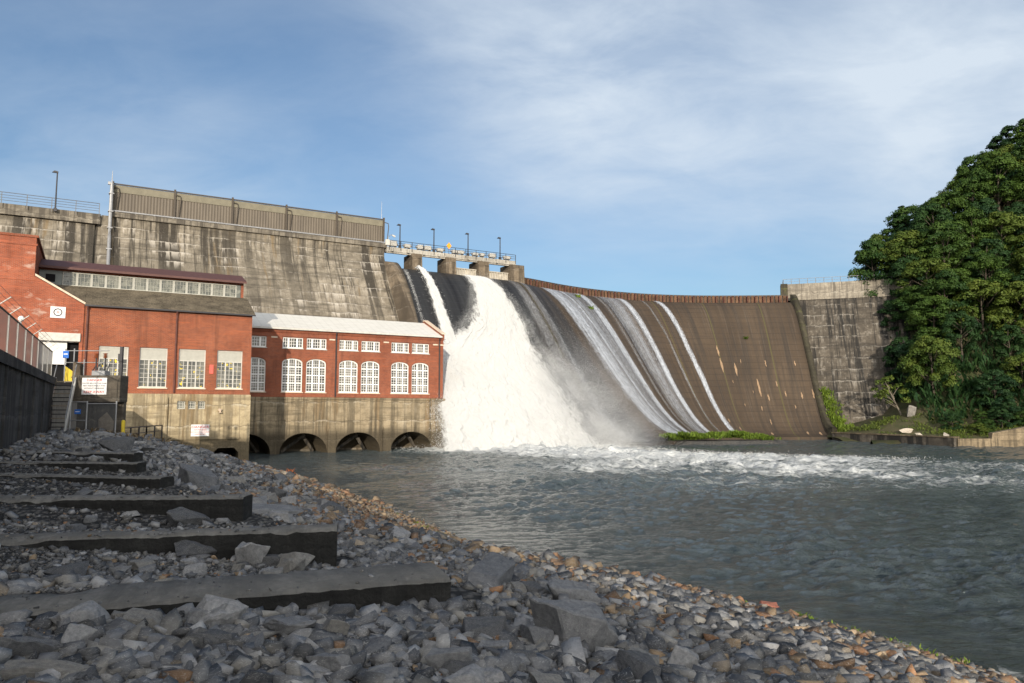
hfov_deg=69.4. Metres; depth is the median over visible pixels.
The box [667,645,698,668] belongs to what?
rock
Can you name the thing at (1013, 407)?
bush
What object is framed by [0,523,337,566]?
concrete beam
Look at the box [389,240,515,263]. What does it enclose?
guard railing
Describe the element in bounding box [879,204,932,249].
broadleaf tree
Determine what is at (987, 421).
bush
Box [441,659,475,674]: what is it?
rock
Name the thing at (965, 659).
shore grass
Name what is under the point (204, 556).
rock
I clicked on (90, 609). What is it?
rock
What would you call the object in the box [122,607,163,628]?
rock
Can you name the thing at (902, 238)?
broadleaf tree
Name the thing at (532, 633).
boulder
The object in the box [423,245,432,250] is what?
gate hoist
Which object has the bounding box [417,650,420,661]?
rock
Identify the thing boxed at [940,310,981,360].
broadleaf tree
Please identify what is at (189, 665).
rock
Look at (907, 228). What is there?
broadleaf tree
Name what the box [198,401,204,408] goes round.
basement window
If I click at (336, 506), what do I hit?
rock
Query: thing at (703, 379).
water streak
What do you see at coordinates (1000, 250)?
broadleaf tree
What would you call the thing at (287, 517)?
rock
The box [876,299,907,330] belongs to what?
broadleaf tree
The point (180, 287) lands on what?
clerestory window
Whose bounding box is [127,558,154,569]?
rock
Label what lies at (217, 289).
clerestory window
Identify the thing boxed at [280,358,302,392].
arched window
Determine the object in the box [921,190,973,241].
broadleaf tree
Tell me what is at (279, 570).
rock
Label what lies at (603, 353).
water streak
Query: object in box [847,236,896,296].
broadleaf tree
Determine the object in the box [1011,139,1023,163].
broadleaf tree
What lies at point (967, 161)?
broadleaf tree
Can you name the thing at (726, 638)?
rubble
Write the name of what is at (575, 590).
boulder
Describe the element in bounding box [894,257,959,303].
broadleaf tree
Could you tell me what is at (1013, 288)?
broadleaf tree
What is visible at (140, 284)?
clerestory window
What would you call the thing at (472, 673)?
rock
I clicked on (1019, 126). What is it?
broadleaf tree
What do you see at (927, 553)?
river water
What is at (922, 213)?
broadleaf tree
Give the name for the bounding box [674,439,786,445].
gravel bar
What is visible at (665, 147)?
sky
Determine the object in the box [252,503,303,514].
boulder
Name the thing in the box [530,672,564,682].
rock
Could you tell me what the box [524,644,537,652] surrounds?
rock
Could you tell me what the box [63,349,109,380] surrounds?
pipe fence
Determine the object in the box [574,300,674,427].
water streak
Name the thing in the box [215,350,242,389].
tall window
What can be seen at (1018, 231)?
broadleaf tree
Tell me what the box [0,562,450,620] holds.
concrete beam
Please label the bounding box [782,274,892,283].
guard railing
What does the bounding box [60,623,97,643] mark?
rock
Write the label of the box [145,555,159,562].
rock
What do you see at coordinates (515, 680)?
rock
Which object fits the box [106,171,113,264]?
drain pipe
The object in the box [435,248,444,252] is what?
gate hoist
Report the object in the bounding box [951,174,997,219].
broadleaf tree
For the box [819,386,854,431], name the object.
weeds
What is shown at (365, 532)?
rock
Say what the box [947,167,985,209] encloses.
broadleaf tree
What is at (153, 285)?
clerestory window
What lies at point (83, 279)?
clerestory window
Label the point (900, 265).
broadleaf tree
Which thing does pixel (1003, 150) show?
broadleaf tree
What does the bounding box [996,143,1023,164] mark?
broadleaf tree
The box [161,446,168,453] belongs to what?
rock
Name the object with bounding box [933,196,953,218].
broadleaf tree
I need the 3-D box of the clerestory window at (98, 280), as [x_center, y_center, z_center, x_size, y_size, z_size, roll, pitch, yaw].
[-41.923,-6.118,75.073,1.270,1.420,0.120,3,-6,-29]
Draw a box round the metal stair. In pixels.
[48,365,76,431]
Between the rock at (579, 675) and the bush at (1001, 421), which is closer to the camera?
the rock at (579, 675)
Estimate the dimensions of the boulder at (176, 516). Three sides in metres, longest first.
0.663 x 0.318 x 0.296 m
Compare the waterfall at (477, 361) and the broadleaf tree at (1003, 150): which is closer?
the waterfall at (477, 361)
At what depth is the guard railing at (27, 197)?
102.01 m
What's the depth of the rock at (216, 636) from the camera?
5.42 m
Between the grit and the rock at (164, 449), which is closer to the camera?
the grit
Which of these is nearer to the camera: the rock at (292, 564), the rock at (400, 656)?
the rock at (400, 656)
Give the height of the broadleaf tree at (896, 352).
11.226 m
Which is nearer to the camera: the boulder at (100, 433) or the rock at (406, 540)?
the rock at (406, 540)
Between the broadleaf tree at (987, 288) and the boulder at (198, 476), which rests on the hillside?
the broadleaf tree at (987, 288)
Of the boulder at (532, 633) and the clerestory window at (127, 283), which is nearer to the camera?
the boulder at (532, 633)
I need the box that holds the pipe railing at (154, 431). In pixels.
[125,425,162,438]
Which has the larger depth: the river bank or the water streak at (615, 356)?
the water streak at (615, 356)
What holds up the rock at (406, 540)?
on the river bank
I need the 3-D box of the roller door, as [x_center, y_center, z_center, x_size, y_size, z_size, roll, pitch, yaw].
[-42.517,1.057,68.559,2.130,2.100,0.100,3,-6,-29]
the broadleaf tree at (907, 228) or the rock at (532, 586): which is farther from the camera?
the broadleaf tree at (907, 228)
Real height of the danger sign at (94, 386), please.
1.120 m
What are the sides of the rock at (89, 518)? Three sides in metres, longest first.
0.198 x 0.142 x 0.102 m
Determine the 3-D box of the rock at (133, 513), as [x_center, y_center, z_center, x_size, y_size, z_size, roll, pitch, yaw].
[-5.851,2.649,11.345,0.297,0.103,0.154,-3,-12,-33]
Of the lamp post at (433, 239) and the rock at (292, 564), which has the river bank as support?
the rock at (292, 564)
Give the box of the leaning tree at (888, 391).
[870,375,910,414]
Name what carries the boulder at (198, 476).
on the river bank
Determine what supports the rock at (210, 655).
on the river bank
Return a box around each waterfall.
[416,265,456,342]
[438,274,599,450]
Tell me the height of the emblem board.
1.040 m
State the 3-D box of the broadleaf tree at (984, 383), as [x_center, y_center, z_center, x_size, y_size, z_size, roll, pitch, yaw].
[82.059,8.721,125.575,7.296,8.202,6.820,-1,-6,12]
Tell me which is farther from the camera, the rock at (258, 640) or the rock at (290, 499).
the rock at (290, 499)
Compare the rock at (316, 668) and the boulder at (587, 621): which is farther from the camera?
the boulder at (587, 621)
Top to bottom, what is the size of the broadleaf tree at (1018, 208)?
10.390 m
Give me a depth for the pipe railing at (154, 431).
57.05 m
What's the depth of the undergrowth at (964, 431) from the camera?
124.48 m
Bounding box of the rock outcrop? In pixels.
[907,405,916,416]
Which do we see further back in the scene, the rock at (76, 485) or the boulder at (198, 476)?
the boulder at (198, 476)
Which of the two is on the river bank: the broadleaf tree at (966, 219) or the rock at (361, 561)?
the rock at (361, 561)
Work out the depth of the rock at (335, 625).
5.71 m
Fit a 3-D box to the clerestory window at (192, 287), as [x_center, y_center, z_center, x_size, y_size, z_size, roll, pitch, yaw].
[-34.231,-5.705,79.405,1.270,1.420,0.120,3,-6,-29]
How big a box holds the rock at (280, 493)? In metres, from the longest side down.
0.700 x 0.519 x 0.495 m
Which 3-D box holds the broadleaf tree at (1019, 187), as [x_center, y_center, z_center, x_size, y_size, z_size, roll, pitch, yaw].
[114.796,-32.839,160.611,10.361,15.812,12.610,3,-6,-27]
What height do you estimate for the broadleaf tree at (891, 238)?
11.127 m
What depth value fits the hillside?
130.26 m
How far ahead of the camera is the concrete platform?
49.99 m
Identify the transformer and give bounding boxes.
[92,353,109,374]
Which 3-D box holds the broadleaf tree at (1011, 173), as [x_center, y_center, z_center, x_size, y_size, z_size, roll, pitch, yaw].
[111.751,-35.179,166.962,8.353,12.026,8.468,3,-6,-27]
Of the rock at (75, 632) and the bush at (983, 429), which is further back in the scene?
the bush at (983, 429)
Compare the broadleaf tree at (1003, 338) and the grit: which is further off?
the broadleaf tree at (1003, 338)
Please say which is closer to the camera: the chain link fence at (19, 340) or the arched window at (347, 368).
the chain link fence at (19, 340)
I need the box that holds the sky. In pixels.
[0,0,1023,295]
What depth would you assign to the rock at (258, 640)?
5.32 m
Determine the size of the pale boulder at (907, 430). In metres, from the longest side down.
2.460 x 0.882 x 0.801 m
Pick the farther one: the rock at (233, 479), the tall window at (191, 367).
the tall window at (191, 367)
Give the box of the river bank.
[0,435,1021,682]
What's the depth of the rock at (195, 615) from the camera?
5.77 m
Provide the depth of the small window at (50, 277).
72.91 m
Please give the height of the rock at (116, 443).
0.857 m
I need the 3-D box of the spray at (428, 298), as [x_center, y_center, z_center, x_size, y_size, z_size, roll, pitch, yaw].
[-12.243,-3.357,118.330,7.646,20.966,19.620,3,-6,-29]
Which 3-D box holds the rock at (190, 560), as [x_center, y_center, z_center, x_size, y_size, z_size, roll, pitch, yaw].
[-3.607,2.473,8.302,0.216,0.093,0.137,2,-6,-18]
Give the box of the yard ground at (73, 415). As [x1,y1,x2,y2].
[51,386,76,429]
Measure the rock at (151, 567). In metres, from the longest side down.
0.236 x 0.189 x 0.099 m
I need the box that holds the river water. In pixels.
[249,439,1023,681]
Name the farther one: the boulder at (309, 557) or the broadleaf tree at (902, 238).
the broadleaf tree at (902, 238)
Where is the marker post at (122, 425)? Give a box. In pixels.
[121,420,124,432]
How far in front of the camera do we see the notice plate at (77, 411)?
48.71 m
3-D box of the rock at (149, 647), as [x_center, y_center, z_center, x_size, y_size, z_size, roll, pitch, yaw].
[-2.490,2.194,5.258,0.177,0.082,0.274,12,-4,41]
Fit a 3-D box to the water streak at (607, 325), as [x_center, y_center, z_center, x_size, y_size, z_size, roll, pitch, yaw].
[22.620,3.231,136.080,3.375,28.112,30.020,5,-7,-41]
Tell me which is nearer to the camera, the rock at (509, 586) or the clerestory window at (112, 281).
the rock at (509, 586)
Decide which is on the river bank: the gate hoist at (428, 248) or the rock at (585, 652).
the rock at (585, 652)
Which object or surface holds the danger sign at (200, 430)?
attached to the brick powerhouse at (183, 339)
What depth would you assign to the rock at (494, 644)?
5.49 m
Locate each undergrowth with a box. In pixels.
[834,407,1021,437]
[854,231,1023,420]
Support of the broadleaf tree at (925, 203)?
on the hillside
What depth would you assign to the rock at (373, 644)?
5.40 m
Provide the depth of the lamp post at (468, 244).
133.96 m
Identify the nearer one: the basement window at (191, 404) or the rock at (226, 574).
the rock at (226, 574)
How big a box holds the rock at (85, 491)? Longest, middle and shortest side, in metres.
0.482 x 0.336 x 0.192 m
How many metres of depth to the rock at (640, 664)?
5.34 m
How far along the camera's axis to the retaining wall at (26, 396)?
33.13 m
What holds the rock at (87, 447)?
on the river bank
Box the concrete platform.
[72,375,128,432]
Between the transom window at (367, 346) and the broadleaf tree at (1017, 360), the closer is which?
the transom window at (367, 346)
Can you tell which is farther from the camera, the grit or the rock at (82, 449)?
the rock at (82, 449)
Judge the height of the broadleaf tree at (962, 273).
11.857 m
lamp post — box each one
[52,170,57,211]
[397,224,400,247]
[431,228,434,251]
[466,233,468,255]
[497,237,500,259]
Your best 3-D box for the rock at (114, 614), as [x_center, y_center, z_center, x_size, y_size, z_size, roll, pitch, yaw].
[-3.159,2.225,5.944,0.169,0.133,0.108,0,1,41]
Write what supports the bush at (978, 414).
on the hillside
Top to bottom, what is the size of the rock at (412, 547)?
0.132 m
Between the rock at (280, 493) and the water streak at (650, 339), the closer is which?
the rock at (280, 493)
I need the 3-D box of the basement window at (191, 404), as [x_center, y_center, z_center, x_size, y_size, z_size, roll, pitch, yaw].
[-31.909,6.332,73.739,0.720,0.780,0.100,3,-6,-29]
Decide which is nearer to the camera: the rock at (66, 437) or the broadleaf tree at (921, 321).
the rock at (66, 437)
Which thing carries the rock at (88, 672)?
on the river bank
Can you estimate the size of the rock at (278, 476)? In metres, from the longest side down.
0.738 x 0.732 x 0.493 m
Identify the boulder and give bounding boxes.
[0,636,57,659]
[0,659,96,680]
[93,431,114,436]
[166,507,211,526]
[174,540,216,557]
[178,464,218,487]
[184,594,248,624]
[235,541,269,564]
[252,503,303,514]
[262,615,316,635]
[276,552,314,567]
[467,552,515,589]
[520,624,553,643]
[529,597,617,652]
[547,579,601,603]
[618,647,658,669]
[899,428,912,432]
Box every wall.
[0,349,56,448]
[831,432,958,446]
[957,426,1023,446]
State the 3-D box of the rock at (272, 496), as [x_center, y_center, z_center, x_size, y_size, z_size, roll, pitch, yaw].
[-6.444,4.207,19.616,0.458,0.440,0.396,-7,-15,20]
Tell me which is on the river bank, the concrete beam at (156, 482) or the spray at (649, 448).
the concrete beam at (156, 482)
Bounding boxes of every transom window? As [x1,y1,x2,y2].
[251,336,266,347]
[282,337,302,348]
[306,338,326,349]
[339,340,358,351]
[361,341,380,352]
[391,342,409,353]
[411,343,429,354]
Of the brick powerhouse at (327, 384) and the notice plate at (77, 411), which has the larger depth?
the brick powerhouse at (327, 384)
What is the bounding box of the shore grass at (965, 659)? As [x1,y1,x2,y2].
[369,500,973,663]
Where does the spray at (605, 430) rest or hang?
on the river water
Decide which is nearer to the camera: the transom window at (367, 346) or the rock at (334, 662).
the rock at (334, 662)
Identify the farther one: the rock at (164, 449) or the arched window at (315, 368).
the arched window at (315, 368)
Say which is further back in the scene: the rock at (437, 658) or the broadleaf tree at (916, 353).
the broadleaf tree at (916, 353)
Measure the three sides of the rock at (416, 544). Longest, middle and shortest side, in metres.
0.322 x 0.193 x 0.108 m
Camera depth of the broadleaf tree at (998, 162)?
163.90 m
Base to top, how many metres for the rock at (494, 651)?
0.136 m
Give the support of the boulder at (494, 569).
on the river bank
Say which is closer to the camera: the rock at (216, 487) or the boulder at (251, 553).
the boulder at (251, 553)
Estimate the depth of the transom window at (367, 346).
95.33 m
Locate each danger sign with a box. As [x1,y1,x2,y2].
[81,378,106,394]
[191,424,208,435]
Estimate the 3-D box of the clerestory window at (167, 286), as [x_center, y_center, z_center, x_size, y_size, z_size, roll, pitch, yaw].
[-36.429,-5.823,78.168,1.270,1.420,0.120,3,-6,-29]
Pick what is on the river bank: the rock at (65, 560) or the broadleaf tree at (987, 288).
the rock at (65, 560)
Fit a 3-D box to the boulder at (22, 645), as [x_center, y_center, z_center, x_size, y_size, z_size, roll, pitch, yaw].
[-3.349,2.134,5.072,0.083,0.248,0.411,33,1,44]
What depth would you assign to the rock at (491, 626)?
5.99 m
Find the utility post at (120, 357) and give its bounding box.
[118,347,123,375]
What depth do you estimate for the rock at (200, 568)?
7.76 m
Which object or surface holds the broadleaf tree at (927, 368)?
on the hillside
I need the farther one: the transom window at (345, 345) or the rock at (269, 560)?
the transom window at (345, 345)
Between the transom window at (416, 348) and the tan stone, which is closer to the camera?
the tan stone
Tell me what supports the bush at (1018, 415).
on the hillside
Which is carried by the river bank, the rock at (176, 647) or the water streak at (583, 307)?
the rock at (176, 647)
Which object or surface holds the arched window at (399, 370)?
in the brick powerhouse at (327, 384)
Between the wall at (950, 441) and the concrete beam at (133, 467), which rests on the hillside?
the wall at (950, 441)
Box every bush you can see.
[938,412,964,430]
[968,422,992,434]
[972,411,989,424]
[976,419,996,432]
[986,405,1011,424]
[988,409,1015,427]
[994,401,1023,423]
[1011,410,1023,424]
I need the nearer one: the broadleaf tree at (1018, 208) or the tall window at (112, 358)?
the tall window at (112, 358)
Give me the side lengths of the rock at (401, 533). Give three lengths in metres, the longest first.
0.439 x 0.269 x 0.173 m
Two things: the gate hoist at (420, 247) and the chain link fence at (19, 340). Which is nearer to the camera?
the chain link fence at (19, 340)
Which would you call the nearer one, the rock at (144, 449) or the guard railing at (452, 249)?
the rock at (144, 449)
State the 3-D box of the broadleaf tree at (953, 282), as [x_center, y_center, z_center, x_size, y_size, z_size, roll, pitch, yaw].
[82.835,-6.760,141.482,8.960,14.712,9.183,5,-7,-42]
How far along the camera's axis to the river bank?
11.45 m
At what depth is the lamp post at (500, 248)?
137.17 m
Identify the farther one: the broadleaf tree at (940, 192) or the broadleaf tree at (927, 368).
the broadleaf tree at (940, 192)
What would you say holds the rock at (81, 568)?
on the river bank
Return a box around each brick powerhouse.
[0,232,255,460]
[249,312,445,453]
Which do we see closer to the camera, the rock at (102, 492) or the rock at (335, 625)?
the rock at (335, 625)
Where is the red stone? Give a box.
[759,600,778,607]
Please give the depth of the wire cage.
49.56 m
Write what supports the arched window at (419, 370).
in the brick powerhouse at (327, 384)
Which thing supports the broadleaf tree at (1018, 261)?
on the hillside
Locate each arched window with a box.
[250,357,265,392]
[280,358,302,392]
[305,359,325,392]
[338,360,357,393]
[360,361,379,393]
[390,362,408,393]
[411,363,429,394]
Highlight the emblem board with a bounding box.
[50,306,65,317]
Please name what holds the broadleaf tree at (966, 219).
on the hillside
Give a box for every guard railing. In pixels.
[0,191,99,213]
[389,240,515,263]
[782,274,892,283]
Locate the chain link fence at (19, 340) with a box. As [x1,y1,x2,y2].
[0,285,59,375]
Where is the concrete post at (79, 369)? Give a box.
[71,362,82,380]
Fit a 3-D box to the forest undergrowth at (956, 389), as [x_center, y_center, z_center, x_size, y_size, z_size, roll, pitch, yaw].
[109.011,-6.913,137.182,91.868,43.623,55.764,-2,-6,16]
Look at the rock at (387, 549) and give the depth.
10.24 m
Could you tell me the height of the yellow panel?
1.150 m
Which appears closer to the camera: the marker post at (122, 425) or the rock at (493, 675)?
the rock at (493, 675)
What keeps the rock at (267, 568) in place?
on the river bank
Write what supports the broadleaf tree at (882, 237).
on the hillside
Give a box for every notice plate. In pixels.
[63,351,68,357]
[74,409,80,413]
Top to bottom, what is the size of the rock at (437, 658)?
0.214 m
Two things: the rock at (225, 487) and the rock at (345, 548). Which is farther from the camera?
the rock at (225, 487)
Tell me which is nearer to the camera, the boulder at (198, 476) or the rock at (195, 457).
the boulder at (198, 476)
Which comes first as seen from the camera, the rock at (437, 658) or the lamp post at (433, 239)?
the rock at (437, 658)
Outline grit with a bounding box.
[0,450,421,610]
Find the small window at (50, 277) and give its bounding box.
[46,274,54,281]
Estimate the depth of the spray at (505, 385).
105.48 m
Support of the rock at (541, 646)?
on the river bank
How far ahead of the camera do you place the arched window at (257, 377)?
88.14 m
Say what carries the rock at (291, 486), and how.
on the river bank
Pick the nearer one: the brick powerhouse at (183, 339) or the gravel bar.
the brick powerhouse at (183, 339)
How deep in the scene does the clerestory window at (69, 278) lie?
73.84 m
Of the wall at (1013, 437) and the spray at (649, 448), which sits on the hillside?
the wall at (1013, 437)
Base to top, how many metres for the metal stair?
4.566 m
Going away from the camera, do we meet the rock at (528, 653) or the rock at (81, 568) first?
the rock at (528, 653)
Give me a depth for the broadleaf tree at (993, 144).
184.21 m
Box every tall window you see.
[98,346,128,375]
[137,347,167,388]
[177,349,205,388]
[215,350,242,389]
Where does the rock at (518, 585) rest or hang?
on the river bank
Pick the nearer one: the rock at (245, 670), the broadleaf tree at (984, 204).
the rock at (245, 670)
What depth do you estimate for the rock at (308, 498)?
24.81 m
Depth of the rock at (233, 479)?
24.92 m
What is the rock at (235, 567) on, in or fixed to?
on the river bank
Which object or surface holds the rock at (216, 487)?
on the river bank
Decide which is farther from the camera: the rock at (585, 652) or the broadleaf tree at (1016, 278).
the broadleaf tree at (1016, 278)
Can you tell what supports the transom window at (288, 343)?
in the brick powerhouse at (327, 384)
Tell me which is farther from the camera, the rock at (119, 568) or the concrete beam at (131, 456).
the concrete beam at (131, 456)
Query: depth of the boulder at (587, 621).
6.05 m
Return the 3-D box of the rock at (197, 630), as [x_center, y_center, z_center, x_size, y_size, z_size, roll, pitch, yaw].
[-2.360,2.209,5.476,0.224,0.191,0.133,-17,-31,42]
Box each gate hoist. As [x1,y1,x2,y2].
[390,241,397,246]
[415,244,422,249]
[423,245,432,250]
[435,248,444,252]
[487,253,496,258]
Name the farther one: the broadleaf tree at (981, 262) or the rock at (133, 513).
the broadleaf tree at (981, 262)
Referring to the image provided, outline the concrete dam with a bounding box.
[0,203,934,451]
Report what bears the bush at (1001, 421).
on the hillside
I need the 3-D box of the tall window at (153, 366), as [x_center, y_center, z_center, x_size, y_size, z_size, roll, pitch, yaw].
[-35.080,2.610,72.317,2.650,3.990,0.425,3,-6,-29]
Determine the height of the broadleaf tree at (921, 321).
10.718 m
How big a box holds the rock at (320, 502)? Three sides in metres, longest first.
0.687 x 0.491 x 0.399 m
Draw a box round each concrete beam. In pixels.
[0,450,142,461]
[0,461,145,472]
[0,473,173,488]
[0,494,252,520]
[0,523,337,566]
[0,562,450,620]
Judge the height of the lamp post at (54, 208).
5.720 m
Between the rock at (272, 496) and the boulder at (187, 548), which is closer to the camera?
the boulder at (187, 548)
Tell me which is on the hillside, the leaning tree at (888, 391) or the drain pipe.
the leaning tree at (888, 391)
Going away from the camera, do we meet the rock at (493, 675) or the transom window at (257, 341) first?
the rock at (493, 675)
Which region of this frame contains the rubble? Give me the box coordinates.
[0,428,1023,682]
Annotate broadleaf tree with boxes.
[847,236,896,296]
[860,239,884,277]
[869,233,888,272]
[875,230,942,277]
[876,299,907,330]
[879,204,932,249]
[881,335,914,383]
[882,254,930,307]
[884,232,920,270]
[890,219,925,257]
[890,285,935,332]
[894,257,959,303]
[897,335,961,394]
[904,295,963,338]
[908,333,942,380]
[909,202,956,258]
[911,199,957,222]
[915,219,972,273]
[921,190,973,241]
[921,267,972,333]
[929,268,982,311]
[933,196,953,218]
[935,173,992,207]
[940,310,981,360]
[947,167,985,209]
[948,279,1013,339]
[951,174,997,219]
[951,207,1002,257]
[956,151,995,197]
[959,251,1011,310]
[962,197,1010,237]
[964,238,1011,281]
[968,369,1018,406]
[969,150,1023,210]
[970,211,1023,256]
[975,147,1023,190]
[983,281,1023,334]
[984,125,1023,150]
[988,162,1022,208]
[991,324,1023,362]
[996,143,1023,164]
[999,352,1023,395]
[1000,201,1023,236]
[1006,267,1023,309]
[1008,118,1023,151]
[1008,247,1023,280]
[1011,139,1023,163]
[1011,166,1023,203]
[1013,214,1023,248]
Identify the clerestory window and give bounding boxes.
[62,271,77,285]
[77,273,91,286]
[91,274,105,287]
[106,275,119,288]
[120,276,133,289]
[133,277,147,290]
[147,278,160,291]
[160,279,173,292]
[174,280,186,293]
[186,281,199,294]
[199,282,211,295]
[212,283,224,296]
[224,284,236,296]
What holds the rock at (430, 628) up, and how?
on the river bank
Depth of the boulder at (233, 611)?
5.84 m
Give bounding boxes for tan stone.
[0,626,3,636]
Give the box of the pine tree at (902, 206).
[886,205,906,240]
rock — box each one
[43,561,88,575]
[49,600,111,625]
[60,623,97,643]
[61,558,71,564]
[63,435,73,440]
[65,523,86,530]
[73,445,92,450]
[73,483,82,486]
[73,664,98,679]
[74,488,92,494]
[75,447,92,451]
[83,515,97,522]
[93,490,110,494]
[98,437,134,450]
[109,565,131,572]
[110,610,124,619]
[120,511,140,516]
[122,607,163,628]
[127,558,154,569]
[137,564,155,573]
[140,447,153,451]
[143,640,172,651]
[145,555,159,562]
[154,645,180,658]
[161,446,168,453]
[168,553,178,557]
[180,557,200,564]
[182,563,206,574]
[184,627,207,637]
[184,657,196,669]
[186,455,200,461]
[186,603,227,628]
[188,554,210,558]
[189,629,238,648]
[199,652,215,659]
[206,484,220,491]
[219,484,231,490]
[220,573,231,575]
[227,476,246,483]
[231,563,245,570]
[240,667,254,674]
[246,632,263,651]
[252,495,266,503]
[259,492,277,501]
[259,566,273,573]
[260,554,279,566]
[261,567,282,573]
[266,669,285,675]
[268,487,286,497]
[269,510,294,522]
[274,473,286,482]
[280,558,305,572]
[281,496,296,504]
[283,484,295,490]
[299,495,312,502]
[303,663,329,673]
[306,652,352,671]
[317,498,328,505]
[321,501,347,512]
[322,619,349,634]
[327,604,355,617]
[339,539,352,548]
[341,546,348,552]
[356,557,370,564]
[359,528,376,535]
[363,635,391,657]
[372,667,398,678]
[382,547,397,551]
[388,528,410,538]
[395,651,408,661]
[402,537,418,544]
[404,546,418,548]
[408,541,420,549]
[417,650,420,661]
[425,646,472,668]
[426,625,435,631]
[437,664,485,682]
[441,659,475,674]
[461,615,506,637]
[476,640,508,651]
[481,666,504,682]
[483,646,499,655]
[500,648,536,664]
[504,584,511,590]
[509,677,521,682]
[510,581,526,592]
[518,660,526,671]
[523,581,543,592]
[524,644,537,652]
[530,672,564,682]
[536,642,549,651]
[570,672,589,677]
[583,648,587,657]
[599,650,617,660]
[615,649,660,679]
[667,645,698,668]
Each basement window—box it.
[177,401,184,408]
[188,401,195,408]
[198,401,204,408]
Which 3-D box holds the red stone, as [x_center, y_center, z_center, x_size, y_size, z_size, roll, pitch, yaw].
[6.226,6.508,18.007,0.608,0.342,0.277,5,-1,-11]
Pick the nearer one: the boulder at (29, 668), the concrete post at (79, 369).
the boulder at (29, 668)
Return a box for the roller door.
[42,341,66,364]
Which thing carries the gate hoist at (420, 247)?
on the concrete dam
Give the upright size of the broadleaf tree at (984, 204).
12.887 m
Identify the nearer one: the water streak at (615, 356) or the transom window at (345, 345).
the transom window at (345, 345)
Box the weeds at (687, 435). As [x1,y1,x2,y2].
[659,429,781,440]
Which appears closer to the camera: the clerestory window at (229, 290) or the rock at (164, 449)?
the rock at (164, 449)
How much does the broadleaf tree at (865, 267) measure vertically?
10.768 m
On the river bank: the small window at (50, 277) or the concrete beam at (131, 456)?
the concrete beam at (131, 456)
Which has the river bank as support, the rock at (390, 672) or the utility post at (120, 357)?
the rock at (390, 672)
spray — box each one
[398,433,975,463]
[404,267,453,340]
[427,276,609,450]
[498,298,683,446]
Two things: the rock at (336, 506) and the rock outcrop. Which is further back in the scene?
the rock outcrop
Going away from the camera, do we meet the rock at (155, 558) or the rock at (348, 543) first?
the rock at (155, 558)
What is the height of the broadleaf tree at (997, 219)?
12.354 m
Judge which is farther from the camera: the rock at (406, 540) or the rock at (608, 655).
the rock at (406, 540)
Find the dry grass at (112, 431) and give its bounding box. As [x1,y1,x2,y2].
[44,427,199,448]
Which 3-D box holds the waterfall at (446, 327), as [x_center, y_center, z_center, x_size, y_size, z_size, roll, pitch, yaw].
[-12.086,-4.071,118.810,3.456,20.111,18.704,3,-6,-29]
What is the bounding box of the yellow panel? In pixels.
[64,366,72,382]
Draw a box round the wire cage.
[69,401,116,432]
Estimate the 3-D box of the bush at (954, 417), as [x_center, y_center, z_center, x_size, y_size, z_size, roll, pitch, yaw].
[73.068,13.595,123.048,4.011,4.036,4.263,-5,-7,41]
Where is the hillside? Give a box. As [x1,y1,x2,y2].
[827,192,1023,443]
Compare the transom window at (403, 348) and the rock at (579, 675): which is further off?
the transom window at (403, 348)
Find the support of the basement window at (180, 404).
in the brick powerhouse at (183, 339)
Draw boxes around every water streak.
[542,287,677,434]
[557,290,679,431]
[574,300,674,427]
[575,293,686,431]
[610,299,701,431]
[617,298,708,432]
[657,301,732,430]
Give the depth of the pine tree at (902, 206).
169.41 m
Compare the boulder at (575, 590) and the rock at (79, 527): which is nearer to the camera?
the boulder at (575, 590)
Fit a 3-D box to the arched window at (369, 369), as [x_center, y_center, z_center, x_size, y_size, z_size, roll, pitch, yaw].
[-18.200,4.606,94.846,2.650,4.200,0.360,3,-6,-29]
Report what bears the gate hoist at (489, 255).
on the concrete dam
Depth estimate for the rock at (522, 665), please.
5.19 m
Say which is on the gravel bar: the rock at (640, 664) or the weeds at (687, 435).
the weeds at (687, 435)
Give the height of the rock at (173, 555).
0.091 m
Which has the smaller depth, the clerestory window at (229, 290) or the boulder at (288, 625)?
the boulder at (288, 625)
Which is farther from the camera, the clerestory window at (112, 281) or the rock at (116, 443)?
the clerestory window at (112, 281)
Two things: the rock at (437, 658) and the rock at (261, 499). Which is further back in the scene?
the rock at (261, 499)
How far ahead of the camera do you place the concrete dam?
133.85 m
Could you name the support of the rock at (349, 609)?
on the river bank
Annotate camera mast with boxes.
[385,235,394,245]
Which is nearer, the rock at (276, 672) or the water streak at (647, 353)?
the rock at (276, 672)
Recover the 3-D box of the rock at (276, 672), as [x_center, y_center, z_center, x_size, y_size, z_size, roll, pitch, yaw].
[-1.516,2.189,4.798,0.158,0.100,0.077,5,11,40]
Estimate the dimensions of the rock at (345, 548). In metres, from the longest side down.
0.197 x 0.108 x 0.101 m
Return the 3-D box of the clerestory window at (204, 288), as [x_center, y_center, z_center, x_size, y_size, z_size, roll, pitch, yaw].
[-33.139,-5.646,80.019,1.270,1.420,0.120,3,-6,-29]
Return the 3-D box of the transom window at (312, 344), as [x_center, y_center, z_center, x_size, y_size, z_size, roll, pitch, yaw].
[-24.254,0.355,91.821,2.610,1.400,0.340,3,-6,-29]
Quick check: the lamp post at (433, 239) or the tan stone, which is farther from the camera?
the lamp post at (433, 239)

